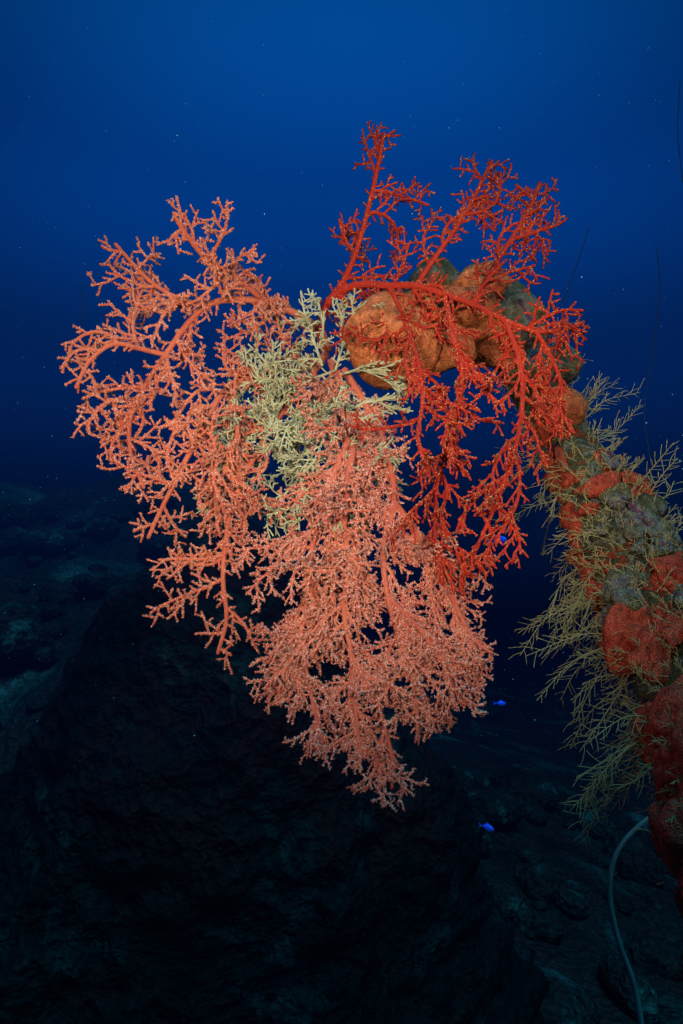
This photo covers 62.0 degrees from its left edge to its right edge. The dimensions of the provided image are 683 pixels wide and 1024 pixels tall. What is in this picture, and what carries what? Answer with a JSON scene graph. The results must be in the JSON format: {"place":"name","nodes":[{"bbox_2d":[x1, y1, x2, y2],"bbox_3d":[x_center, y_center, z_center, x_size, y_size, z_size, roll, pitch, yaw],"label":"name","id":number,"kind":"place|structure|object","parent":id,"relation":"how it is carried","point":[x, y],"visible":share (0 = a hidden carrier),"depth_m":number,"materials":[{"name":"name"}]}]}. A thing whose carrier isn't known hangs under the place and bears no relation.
{"place":"outdoors","nodes":[
{"label":"outdoors","id":0,"kind":"place"},
{"bbox_2d":[0,474,682,1023],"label":"sea floor","id":1,"kind":"structure","parent":0,"point":[522,726],"depth_m":7.70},
{"bbox_2d":[0,518,552,1023],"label":"rock","id":2,"kind":"object","parent":1,"relation":"on","point":[186,836],"visible":0.81,"depth_m":2.20,"materials":[{"name":"black stone"}]},
{"bbox_2d":[607,816,647,1023],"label":"sea whip","id":3,"kind":"object","parent":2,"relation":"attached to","point":[623,955],"visible":0.88,"depth_m":1.89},
{"bbox_2d":[0,492,682,1023],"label":"seabed rocks","id":4,"kind":"object","parent":1,"relation":"on","point":[530,792],"visible":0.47,"depth_m":5.40,"materials":[{"name":"black stone"}]},
{"bbox_2d":[0,0,682,624],"label":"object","id":5,"kind":"structure","parent":0,"point":[526,69],"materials":[{"name":"blue liquid"}]},
{"bbox_2d":[3,1,682,736],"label":"drifting particles","id":6,"kind":"object","parent":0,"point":[263,167],"visible":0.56,"depth_m":1.79,"materials":[{"name":"white"}]},
{"bbox_2d":[342,260,587,426],"bbox_3d":[0.242,-0.355,1.170,0.481,0.390,0.227,0,-8,0],"label":"sponge","id":7,"kind":"object","parent":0,"point":[434,354],"visible":0.52,"depth_m":1.09},
{"bbox_2d":[479,535,506,830],"bbox_3d":[-0.156,0.866,2.855,1.937,1.408,0.798,-2,-8,12],"label":"fish","id":8,"kind":"object","parent":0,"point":[487,826],"visible":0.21,"depth_m":2.79,"materials":[{"name":"blue"}]},
{"bbox_2d":[497,364,682,704],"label":"wreck spar","id":9,"kind":"object","parent":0,"point":[641,690],"visible":0.27,"depth_m":0.98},
{"bbox_2d":[79,78,682,480],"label":"wire corals","id":10,"kind":"object","parent":9,"relation":"on","point":[562,302],"visible":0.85,"depth_m":1.44,"materials":[{"name":"black"}]},
{"bbox_2d":[408,256,682,630],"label":"spar crusts","id":11,"kind":"object","parent":9,"relation":"attached to","point":[514,302],"visible":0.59,"depth_m":0.97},
{"bbox_2d":[192,288,414,541],"bbox_3d":[-0.065,-0.186,1.071,0.425,0.502,0.198,1,-8,-7],"label":"yellow coral","id":12,"kind":"object","parent":11,"relation":"attached to","point":[292,428],"visible":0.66,"depth_m":1.05},
{"bbox_2d":[232,358,501,812],"bbox_3d":[0.044,0.079,0.999,0.440,0.818,0.229,0,-8,0],"label":"pink coral","id":13,"kind":"object","parent":11,"relation":"hanging from","point":[390,601],"visible":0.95,"depth_m":0.94},
{"bbox_2d":[232,374,497,810],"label":"coral polyps","id":14,"kind":"object","parent":13,"relation":"attached to","point":[362,604],"visible":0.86,"depth_m":0.94,"materials":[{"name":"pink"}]},
{"bbox_2d":[317,120,589,600],"bbox_3d":[0.197,-0.301,1.065,0.448,0.924,0.344,2,-8,-13],"label":"red coral","id":15,"kind":"object","parent":11,"relation":"attached to","point":[339,291],"visible":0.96,"depth_m":1.01},
{"bbox_2d":[57,195,345,674],"bbox_3d":[-0.215,-0.129,0.989,0.512,0.804,0.170,4,-9,-28],"label":"sea fan","id":16,"kind":"object","parent":15,"relation":"attached to","point":[257,294],"visible":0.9,"depth_m":0.98},
{"bbox_2d":[57,197,345,669],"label":"sea fan polyps","id":17,"kind":"object","parent":16,"relation":"attached to","point":[94,352],"visible":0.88,"depth_m":0.98,"materials":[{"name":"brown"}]},
{"bbox_2d":[322,124,589,597],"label":"sea fan polyps","id":18,"kind":"object","parent":15,"relation":"attached to","point":[463,360],"visible":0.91,"depth_m":1.00,"materials":[{"name":"red"}]},
{"bbox_2d":[483,318,682,887],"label":"boom hydroids","id":19,"kind":"object","parent":11,"relation":"attached to","point":[620,688],"visible":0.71,"depth_m":0.90,"materials":[{"name":"yellow"}]},
{"bbox_2d":[515,344,682,916],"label":"sponge","id":20,"kind":"object","parent":9,"relation":"attached to","point":[667,838],"visible":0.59,"depth_m":0.80}
]}

